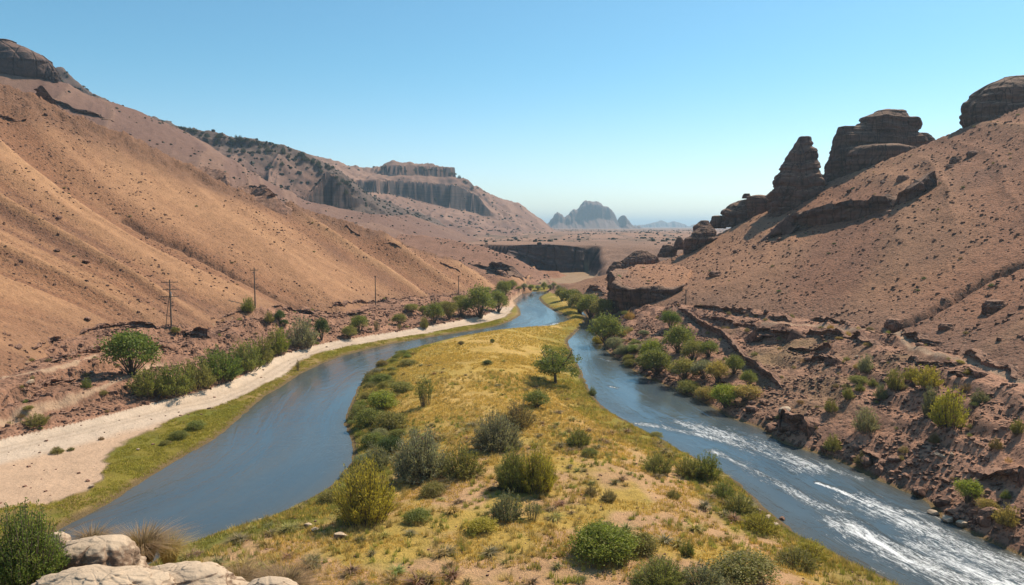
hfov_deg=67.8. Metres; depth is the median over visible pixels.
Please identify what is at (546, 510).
rubble
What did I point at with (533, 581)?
grass tuft
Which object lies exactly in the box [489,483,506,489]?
grass tuft
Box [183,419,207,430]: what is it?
shrub
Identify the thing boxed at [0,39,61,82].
rock cliff
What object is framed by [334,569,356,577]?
grass tuft
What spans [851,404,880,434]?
shrub
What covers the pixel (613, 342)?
shrub
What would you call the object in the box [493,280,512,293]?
tree
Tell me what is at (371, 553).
grass tuft
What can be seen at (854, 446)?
boulder
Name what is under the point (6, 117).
rock ledge
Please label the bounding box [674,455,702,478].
shrub
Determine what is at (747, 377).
shrub
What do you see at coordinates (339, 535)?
boulder
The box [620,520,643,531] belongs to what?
grass tuft
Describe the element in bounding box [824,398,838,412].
shrub
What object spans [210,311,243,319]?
rock ledge
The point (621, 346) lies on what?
shrub
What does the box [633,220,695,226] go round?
mountain range
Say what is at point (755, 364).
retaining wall
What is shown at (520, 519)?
grass tuft
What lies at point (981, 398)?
shrub
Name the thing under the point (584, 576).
grass tuft
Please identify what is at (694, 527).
grass tuft
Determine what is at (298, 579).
dry grass
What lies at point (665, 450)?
grass tuft
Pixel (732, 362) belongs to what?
shrub
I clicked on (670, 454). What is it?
grass tuft
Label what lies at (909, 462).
boulder
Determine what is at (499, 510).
shrub
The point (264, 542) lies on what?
grass tuft
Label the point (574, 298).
shrub
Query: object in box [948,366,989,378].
rock ledge
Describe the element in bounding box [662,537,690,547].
grass tuft
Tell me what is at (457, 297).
shrub
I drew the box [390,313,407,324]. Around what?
shrub
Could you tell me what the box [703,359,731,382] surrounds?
shrub
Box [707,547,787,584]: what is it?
shrub
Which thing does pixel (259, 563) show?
grass tuft
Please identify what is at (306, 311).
rock ledge
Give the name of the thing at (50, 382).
rock ledge
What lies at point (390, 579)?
grass tuft
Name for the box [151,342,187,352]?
rock ledge
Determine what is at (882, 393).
shrub
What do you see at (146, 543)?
dry grass
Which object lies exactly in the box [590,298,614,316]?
shrub
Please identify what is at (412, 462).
shrub
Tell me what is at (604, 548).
shrub
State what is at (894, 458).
boulder
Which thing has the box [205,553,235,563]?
grass tuft
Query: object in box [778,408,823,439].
rock
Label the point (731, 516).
grass tuft
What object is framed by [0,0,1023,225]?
sky
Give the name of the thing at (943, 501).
boulder
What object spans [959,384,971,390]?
shrub
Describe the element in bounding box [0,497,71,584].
shrub
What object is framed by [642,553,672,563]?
grass tuft
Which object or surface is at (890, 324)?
boulder
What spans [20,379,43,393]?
rock ledge
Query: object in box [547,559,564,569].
grass tuft
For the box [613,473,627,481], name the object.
grass tuft
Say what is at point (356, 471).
shrub
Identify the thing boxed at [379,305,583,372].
grass
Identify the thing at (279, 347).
shrub
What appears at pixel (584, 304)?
shrub
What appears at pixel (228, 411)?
grass
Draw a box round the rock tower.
[823,109,934,181]
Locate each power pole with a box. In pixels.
[161,280,178,328]
[250,267,256,307]
[374,276,375,304]
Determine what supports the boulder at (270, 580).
on the knoll ground
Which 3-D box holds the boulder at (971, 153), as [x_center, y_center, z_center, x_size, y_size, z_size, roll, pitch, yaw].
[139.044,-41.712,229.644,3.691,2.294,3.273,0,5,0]
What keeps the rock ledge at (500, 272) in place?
on the hillside at (211, 226)
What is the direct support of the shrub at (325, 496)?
on the spit ground at (637, 489)
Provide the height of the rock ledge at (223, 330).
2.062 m
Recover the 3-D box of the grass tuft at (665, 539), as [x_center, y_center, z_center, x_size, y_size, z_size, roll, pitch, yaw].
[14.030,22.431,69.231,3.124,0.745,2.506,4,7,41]
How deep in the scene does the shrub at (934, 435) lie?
96.72 m
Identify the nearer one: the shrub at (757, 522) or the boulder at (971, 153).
the shrub at (757, 522)
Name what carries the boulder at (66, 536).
on the knoll ground
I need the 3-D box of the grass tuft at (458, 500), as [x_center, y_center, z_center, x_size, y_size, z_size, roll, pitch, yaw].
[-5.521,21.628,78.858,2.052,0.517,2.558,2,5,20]
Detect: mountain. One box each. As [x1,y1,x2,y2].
[0,73,479,241]
[56,67,445,226]
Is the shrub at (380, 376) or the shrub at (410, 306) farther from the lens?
the shrub at (410, 306)
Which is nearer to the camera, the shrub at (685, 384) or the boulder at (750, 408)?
the boulder at (750, 408)
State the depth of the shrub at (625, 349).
183.10 m
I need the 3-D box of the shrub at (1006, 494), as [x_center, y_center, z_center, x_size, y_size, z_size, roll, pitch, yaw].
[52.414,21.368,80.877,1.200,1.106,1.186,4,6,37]
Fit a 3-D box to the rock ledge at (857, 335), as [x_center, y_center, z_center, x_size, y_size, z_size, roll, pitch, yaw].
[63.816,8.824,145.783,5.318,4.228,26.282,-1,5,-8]
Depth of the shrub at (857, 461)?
100.81 m
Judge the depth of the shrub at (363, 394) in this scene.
139.01 m
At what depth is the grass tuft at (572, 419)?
117.51 m
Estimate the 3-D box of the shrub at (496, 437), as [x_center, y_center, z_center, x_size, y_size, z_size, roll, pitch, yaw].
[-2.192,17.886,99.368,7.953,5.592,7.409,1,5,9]
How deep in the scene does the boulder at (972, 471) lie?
87.81 m
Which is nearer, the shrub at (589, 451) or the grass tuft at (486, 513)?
the grass tuft at (486, 513)
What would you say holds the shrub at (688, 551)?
on the spit ground at (637, 489)
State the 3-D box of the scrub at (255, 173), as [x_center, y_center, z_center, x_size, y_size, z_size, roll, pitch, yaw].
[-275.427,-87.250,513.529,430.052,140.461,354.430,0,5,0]
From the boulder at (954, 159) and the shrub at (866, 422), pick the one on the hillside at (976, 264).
the boulder at (954, 159)
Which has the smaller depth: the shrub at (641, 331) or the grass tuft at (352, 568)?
the grass tuft at (352, 568)
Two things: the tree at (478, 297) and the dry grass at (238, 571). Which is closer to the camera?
the dry grass at (238, 571)
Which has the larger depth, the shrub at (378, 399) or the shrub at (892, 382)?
the shrub at (378, 399)
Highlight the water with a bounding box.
[42,292,1023,584]
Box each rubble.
[0,86,510,370]
[0,290,511,434]
[0,322,351,506]
[160,412,864,584]
[583,108,1023,376]
[595,303,1023,548]
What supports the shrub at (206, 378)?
on the ground at (62, 398)
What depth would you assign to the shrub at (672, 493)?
83.67 m
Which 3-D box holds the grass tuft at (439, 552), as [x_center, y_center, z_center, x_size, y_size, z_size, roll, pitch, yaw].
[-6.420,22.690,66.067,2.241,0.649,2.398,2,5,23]
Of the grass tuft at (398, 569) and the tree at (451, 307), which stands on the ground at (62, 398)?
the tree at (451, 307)
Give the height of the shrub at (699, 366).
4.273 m
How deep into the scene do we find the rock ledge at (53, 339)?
148.83 m
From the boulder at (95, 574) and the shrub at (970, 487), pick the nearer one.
the boulder at (95, 574)
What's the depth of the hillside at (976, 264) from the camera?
192.24 m
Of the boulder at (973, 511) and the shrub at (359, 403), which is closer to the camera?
the boulder at (973, 511)
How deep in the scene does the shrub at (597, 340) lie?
208.39 m
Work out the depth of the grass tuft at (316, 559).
64.64 m
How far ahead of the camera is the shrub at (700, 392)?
138.46 m
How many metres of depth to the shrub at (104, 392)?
128.81 m
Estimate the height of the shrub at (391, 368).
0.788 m
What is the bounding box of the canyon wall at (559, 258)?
[506,244,583,271]
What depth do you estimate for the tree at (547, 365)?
145.87 m
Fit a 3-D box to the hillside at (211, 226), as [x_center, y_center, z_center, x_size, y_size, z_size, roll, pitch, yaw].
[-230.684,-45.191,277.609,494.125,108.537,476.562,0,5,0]
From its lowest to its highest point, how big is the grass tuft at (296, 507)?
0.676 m
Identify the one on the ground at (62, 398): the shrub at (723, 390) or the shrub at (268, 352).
the shrub at (268, 352)
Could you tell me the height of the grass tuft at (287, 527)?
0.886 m
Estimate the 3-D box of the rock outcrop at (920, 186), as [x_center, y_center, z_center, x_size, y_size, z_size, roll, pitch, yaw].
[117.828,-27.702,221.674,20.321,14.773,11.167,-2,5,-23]
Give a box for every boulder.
[14,344,22,348]
[26,379,34,384]
[31,564,175,584]
[50,531,70,545]
[61,534,148,570]
[150,561,248,584]
[248,576,298,584]
[333,532,346,538]
[708,271,721,277]
[745,405,757,412]
[747,400,756,404]
[765,423,773,432]
[779,406,791,412]
[804,357,810,361]
[820,444,827,451]
[851,443,861,450]
[860,454,871,467]
[874,459,886,465]
[884,318,903,330]
[887,455,900,462]
[896,175,909,182]
[905,459,913,464]
[913,486,926,495]
[923,458,931,462]
[927,509,939,515]
[933,496,952,506]
[934,452,945,457]
[938,323,954,331]
[940,477,950,482]
[942,515,953,522]
[944,508,960,514]
[949,156,961,163]
[952,515,962,519]
[956,372,963,376]
[956,520,967,526]
[966,150,977,157]
[968,468,978,474]
[969,508,977,513]
[976,515,991,527]
[978,507,1001,520]
[981,299,1007,315]
[983,438,991,441]
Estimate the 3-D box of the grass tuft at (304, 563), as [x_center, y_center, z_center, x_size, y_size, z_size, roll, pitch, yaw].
[-17.523,22.895,64.564,2.471,0.637,3.080,0,5,5]
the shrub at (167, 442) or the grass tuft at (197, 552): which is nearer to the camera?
the grass tuft at (197, 552)
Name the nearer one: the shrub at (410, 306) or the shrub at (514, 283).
the shrub at (410, 306)
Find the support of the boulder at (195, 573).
on the knoll ground
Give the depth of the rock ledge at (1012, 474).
83.33 m
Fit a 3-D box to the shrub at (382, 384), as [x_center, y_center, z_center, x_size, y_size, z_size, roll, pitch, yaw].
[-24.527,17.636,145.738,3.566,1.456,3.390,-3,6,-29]
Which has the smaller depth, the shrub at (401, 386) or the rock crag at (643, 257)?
the shrub at (401, 386)
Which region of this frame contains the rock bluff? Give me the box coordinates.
[606,268,684,314]
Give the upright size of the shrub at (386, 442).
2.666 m
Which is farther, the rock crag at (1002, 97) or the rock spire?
the rock spire
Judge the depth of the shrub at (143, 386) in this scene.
132.02 m
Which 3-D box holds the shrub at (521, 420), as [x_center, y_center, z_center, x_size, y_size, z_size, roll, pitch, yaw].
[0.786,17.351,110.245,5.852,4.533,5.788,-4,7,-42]
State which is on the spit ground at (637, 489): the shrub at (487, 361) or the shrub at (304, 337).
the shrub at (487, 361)
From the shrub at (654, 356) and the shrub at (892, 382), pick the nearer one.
the shrub at (892, 382)
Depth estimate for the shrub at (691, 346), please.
160.06 m
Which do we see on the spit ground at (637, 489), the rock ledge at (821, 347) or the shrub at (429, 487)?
the shrub at (429, 487)
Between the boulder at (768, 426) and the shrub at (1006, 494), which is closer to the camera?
the shrub at (1006, 494)
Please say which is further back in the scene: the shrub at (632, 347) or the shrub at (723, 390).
the shrub at (632, 347)
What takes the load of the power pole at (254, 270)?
on the hillside at (211, 226)
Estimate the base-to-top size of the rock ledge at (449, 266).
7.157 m
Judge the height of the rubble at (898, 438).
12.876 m
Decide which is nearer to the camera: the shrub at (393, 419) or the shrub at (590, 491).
the shrub at (590, 491)
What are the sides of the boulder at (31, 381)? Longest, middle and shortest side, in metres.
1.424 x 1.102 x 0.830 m
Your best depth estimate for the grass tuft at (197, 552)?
71.13 m
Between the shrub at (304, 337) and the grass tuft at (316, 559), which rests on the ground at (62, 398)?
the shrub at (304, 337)
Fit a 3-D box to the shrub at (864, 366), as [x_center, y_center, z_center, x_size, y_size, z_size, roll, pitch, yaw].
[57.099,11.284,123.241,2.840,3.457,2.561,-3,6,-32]
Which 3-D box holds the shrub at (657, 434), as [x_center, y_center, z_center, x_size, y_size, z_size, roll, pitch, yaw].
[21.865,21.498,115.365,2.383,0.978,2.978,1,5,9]
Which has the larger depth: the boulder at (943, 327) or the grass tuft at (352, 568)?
the boulder at (943, 327)
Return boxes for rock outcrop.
[760,194,896,241]
[893,171,936,206]
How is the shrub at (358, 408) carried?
on the spit ground at (637, 489)
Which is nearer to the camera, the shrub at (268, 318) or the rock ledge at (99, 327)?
the rock ledge at (99, 327)
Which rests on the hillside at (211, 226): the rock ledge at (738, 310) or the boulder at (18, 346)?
the boulder at (18, 346)
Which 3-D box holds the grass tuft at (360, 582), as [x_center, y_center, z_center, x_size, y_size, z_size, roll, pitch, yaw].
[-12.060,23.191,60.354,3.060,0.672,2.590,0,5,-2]
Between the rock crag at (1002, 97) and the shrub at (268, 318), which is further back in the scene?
the rock crag at (1002, 97)
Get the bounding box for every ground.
[0,272,1023,584]
[153,291,891,584]
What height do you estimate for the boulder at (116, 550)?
0.849 m
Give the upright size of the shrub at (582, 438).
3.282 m
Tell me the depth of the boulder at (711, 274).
230.23 m
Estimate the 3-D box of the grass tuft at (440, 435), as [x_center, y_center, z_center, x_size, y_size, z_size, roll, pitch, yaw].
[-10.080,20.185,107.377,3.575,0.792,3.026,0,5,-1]
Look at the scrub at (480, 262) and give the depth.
462.61 m
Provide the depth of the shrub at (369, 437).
108.30 m
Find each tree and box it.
[94,328,164,374]
[424,301,447,322]
[441,301,457,318]
[455,297,469,315]
[464,282,498,318]
[491,289,509,312]
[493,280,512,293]
[531,345,582,383]
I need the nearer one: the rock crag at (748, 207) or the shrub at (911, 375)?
the shrub at (911, 375)
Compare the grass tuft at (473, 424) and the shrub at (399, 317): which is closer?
the grass tuft at (473, 424)
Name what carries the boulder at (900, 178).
on the hillside at (976, 264)
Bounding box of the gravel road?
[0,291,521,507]
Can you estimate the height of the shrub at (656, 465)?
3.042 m
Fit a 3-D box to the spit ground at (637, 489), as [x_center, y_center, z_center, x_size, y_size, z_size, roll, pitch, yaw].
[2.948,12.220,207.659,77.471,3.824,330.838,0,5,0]
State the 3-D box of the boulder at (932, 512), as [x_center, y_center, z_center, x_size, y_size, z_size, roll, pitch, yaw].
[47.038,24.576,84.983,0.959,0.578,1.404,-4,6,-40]
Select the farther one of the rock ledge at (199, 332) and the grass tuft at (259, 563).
the rock ledge at (199, 332)
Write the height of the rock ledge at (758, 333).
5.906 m
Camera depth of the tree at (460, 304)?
253.61 m
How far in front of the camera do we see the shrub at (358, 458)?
101.61 m
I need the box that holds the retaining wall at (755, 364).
[678,308,782,388]
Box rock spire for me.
[765,136,827,217]
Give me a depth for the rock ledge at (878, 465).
99.72 m
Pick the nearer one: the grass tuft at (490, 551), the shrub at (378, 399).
the grass tuft at (490, 551)
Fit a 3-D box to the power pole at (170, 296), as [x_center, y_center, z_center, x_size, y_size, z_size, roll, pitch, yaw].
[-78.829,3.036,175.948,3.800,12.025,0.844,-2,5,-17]
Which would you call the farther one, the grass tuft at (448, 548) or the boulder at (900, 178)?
the boulder at (900, 178)
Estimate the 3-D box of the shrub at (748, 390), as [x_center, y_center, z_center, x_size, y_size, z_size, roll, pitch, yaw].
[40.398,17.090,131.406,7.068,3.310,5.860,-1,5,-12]
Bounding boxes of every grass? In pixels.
[0,318,511,534]
[57,520,129,539]
[82,515,204,562]
[140,527,208,563]
[222,551,284,581]
[233,552,345,584]
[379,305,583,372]
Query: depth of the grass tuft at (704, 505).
81.99 m
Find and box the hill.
[396,233,562,284]
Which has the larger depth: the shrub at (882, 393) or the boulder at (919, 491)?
the shrub at (882, 393)
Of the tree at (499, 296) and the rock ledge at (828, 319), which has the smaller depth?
the rock ledge at (828, 319)
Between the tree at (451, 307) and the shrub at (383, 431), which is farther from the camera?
the tree at (451, 307)
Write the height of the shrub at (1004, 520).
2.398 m
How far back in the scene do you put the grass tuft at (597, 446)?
101.52 m
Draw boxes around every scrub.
[58,86,443,232]
[61,71,439,224]
[317,156,543,234]
[400,235,548,283]
[467,229,723,244]
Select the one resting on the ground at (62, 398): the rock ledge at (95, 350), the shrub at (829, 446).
the rock ledge at (95, 350)
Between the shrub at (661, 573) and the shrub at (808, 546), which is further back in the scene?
the shrub at (808, 546)
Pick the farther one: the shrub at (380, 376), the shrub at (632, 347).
the shrub at (632, 347)
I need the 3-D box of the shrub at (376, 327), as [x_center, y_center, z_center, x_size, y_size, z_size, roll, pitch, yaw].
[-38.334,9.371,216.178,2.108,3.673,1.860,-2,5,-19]
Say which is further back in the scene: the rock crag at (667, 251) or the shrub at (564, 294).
the rock crag at (667, 251)
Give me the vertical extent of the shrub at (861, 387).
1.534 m
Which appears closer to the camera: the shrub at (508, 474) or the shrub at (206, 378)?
the shrub at (508, 474)
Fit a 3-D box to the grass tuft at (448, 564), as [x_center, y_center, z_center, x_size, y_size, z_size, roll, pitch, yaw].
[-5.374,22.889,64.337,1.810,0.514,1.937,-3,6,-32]
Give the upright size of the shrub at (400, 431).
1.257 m
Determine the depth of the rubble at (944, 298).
201.75 m
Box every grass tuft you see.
[179,547,202,556]
[180,548,201,559]
[188,549,207,557]
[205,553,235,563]
[222,530,248,541]
[224,533,255,543]
[224,557,260,569]
[250,560,272,570]
[254,538,268,545]
[262,527,278,535]
[272,521,300,531]
[276,522,295,531]
[280,551,296,558]
[293,503,305,509]
[294,554,321,568]
[296,520,309,528]
[299,551,330,566]
[325,514,344,523]
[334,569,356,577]
[338,562,367,575]
[342,577,373,584]
[363,549,378,555]
[375,529,392,537]
[379,572,403,584]
[382,562,408,575]
[400,570,430,584]
[403,527,419,535]
[404,567,436,582]
[417,569,445,584]
[430,548,449,558]
[433,433,448,438]
[434,566,467,579]
[435,544,461,556]
[437,474,463,483]
[440,559,455,567]
[441,503,466,513]
[450,496,467,503]
[457,575,478,584]
[464,422,480,426]
[477,544,504,555]
[480,510,490,515]
[481,484,498,490]
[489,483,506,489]
[515,517,530,522]
[518,574,542,584]
[525,441,543,447]
[544,504,560,511]
[546,510,571,522]
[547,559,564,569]
[552,499,566,507]
[554,441,567,447]
[565,416,579,421]
[574,573,592,584]
[592,443,605,448]
[608,477,620,484]
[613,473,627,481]
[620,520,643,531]
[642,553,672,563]
[656,533,678,544]
[660,447,673,452]
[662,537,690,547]
[663,450,678,456]
[677,519,709,531]
[696,499,716,509]
[700,492,718,499]
[714,508,730,515]
[726,511,745,521]
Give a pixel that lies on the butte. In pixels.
(586, 214)
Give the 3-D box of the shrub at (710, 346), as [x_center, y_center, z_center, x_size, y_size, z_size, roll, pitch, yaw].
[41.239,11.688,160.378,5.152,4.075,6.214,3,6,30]
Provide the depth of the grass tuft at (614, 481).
86.04 m
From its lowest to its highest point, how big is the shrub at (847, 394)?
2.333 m
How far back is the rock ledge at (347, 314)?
234.57 m
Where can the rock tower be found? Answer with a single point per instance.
(877, 137)
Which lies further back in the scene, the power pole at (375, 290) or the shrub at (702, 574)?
the power pole at (375, 290)
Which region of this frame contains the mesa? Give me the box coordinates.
[311,155,557,235]
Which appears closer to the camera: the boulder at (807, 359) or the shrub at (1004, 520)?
the shrub at (1004, 520)
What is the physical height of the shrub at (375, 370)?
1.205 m
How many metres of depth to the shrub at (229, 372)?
147.67 m
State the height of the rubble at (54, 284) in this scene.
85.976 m
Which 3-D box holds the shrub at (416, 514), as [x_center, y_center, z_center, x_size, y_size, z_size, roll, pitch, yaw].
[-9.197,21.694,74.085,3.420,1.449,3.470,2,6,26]
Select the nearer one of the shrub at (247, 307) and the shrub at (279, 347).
the shrub at (279, 347)
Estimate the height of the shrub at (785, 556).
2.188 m
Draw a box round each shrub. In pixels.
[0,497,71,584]
[21,411,51,427]
[23,404,34,409]
[49,447,63,454]
[80,377,92,388]
[99,389,107,395]
[124,362,170,397]
[149,359,197,397]
[160,440,169,445]
[168,430,190,439]
[170,326,179,334]
[177,355,217,391]
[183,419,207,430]
[196,344,244,382]
[224,337,266,372]
[240,294,255,312]
[249,334,275,364]
[264,310,274,322]
[266,323,290,354]
[273,309,285,321]
[279,319,288,326]
[284,315,320,348]
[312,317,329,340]
[313,488,340,503]
[330,453,399,527]
[340,324,358,338]
[347,404,367,415]
[349,314,368,331]
[350,406,382,426]
[350,461,366,482]
[351,453,370,462]
[353,399,366,406]
[358,431,387,446]
[359,392,369,397]
[360,441,391,468]
[361,372,371,382]
[366,388,399,409]
[368,372,395,382]
[369,408,410,429]
[371,368,381,372]
[372,427,390,436]
[373,321,379,331]
[373,381,388,388]
[373,465,387,472]
[374,360,388,365]
[375,434,406,453]
[386,366,397,370]
[386,379,416,391]
[386,423,452,485]
[388,428,406,435]
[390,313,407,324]
[397,359,418,365]
[401,506,432,525]
[403,303,418,311]
[416,374,433,407]
[418,305,426,313]
[419,480,446,498]
[420,316,428,328]
[437,439,486,480]
[451,295,466,300]
[461,514,501,534]
[467,408,524,452]
[482,359,491,363]
[488,488,524,521]
[494,444,534,493]
[501,397,539,428]
[507,279,517,288]
[518,443,557,495]
[520,388,551,407]
[525,500,542,520]
[554,286,565,300]
[559,287,581,306]
[562,518,646,567]
[565,424,592,447]
[566,291,591,313]
[575,292,601,317]
[580,446,598,457]
[584,483,597,496]
[585,311,629,345]
[588,387,596,394]
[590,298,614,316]
[592,336,602,343]
[599,488,617,502]
[605,336,623,349]
[614,343,626,354]
[620,343,632,352]
[622,353,635,360]
[622,358,636,366]
[624,310,635,318]
[627,344,638,351]
[627,554,688,584]
[628,339,642,344]
[629,528,662,555]
[635,347,672,376]
[635,353,650,371]
[637,336,669,354]
[638,329,649,333]
[642,451,675,474]
[650,431,663,438]
[659,308,682,327]
[660,321,696,352]
[665,487,681,498]
[666,355,699,379]
[673,379,701,392]
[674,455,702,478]
[678,539,695,556]
[679,556,730,584]
[680,340,707,361]
[688,359,710,379]
[692,385,715,400]
[692,449,722,481]
[698,339,719,357]
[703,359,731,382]
[707,383,740,408]
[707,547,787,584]
[711,479,735,498]
[724,354,745,373]
[724,489,757,515]
[729,384,763,401]
[738,369,757,384]
[740,509,780,535]
[771,545,820,575]
[791,538,831,562]
[823,434,842,451]
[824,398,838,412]
[842,385,854,400]
[847,375,867,383]
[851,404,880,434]
[852,450,871,465]
[854,383,865,391]
[857,354,874,373]
[866,377,878,386]
[873,383,887,399]
[884,365,904,390]
[898,446,908,452]
[902,366,918,380]
[912,364,944,388]
[921,381,940,417]
[926,385,969,429]
[927,432,940,443]
[951,477,986,503]
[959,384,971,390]
[969,388,989,403]
[969,401,978,406]
[974,497,999,508]
[988,436,1004,448]
[991,501,1020,527]
[999,490,1011,499]
[1009,418,1023,434]
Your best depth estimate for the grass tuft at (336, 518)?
76.86 m
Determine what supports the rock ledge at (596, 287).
on the hillside at (976, 264)
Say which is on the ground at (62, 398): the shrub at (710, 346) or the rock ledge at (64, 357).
the rock ledge at (64, 357)
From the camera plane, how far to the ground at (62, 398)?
131.59 m
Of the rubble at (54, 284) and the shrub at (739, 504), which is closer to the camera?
the shrub at (739, 504)
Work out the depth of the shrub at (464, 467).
88.05 m
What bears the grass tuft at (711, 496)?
on the spit ground at (637, 489)
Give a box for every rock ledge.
[0,114,25,121]
[0,377,75,406]
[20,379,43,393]
[31,336,62,349]
[34,85,129,131]
[47,345,104,362]
[69,348,99,357]
[79,321,175,333]
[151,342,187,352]
[179,327,219,339]
[195,166,238,190]
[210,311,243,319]
[213,323,243,333]
[236,184,292,214]
[272,305,317,314]
[326,311,366,319]
[327,299,394,307]
[439,262,460,272]
[470,264,510,277]
[489,261,524,280]
[586,285,607,299]
[688,304,794,320]
[699,315,757,328]
[743,326,810,342]
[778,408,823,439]
[788,342,832,351]
[804,328,882,346]
[810,316,854,327]
[810,353,842,365]
[859,450,884,475]
[903,331,944,345]
[908,355,960,365]
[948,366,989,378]
[964,348,1020,379]
[974,465,1023,487]
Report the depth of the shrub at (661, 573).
60.31 m
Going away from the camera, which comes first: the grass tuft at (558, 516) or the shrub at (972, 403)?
the grass tuft at (558, 516)
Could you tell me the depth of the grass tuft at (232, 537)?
74.56 m
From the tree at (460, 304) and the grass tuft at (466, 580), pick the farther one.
the tree at (460, 304)
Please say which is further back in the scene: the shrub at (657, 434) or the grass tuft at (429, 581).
the shrub at (657, 434)
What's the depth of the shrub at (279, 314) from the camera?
204.33 m
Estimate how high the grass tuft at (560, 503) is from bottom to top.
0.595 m
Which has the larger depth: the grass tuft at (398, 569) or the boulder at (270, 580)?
the grass tuft at (398, 569)
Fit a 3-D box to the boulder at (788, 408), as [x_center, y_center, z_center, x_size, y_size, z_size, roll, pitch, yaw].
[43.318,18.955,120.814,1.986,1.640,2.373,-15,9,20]
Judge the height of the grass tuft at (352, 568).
0.798 m
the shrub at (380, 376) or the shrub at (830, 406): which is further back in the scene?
the shrub at (380, 376)
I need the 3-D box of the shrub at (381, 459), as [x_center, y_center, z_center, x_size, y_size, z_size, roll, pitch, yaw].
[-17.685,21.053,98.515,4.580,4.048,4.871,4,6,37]
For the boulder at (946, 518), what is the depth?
82.62 m
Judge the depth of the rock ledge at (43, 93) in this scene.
450.18 m
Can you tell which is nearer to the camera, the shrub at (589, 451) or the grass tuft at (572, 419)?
the shrub at (589, 451)
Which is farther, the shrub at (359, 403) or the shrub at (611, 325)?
the shrub at (611, 325)
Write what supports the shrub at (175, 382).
on the ground at (62, 398)
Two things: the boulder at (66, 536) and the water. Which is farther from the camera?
the water
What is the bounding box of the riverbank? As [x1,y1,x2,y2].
[548,278,1023,551]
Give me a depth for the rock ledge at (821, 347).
144.91 m
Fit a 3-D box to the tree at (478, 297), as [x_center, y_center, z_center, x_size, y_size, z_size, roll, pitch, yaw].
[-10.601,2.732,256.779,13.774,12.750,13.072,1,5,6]
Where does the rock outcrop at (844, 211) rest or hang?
on the hillside at (976, 264)
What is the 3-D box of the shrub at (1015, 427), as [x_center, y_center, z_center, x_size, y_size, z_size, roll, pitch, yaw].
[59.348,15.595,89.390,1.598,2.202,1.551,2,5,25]
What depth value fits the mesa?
1473.18 m
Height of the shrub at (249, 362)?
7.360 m
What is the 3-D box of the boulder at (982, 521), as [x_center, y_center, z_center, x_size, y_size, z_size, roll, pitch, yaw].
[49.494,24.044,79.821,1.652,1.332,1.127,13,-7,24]
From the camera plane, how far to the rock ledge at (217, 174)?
426.21 m
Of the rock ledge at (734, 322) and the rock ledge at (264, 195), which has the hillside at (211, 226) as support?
the rock ledge at (264, 195)
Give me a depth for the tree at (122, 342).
138.45 m
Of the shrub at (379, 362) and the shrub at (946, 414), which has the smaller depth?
the shrub at (946, 414)
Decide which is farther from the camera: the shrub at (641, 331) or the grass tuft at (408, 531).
the shrub at (641, 331)
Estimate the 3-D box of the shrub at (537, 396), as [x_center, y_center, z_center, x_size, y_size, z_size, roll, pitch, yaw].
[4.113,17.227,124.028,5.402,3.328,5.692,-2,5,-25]
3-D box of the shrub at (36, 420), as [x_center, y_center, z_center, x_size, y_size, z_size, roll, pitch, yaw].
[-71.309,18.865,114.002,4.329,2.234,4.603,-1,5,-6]
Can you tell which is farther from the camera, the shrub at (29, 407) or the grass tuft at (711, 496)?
the shrub at (29, 407)
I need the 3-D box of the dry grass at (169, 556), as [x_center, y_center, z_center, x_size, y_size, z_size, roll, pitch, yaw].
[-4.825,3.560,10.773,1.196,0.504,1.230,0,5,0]
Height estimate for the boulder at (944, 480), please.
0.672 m
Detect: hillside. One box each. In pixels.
[0,83,535,376]
[541,107,1023,380]
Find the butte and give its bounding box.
[547,200,640,228]
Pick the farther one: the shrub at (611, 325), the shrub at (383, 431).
the shrub at (611, 325)
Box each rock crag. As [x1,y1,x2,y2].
[606,250,660,273]
[657,237,683,257]
[683,220,717,254]
[710,193,767,228]
[959,75,1023,128]

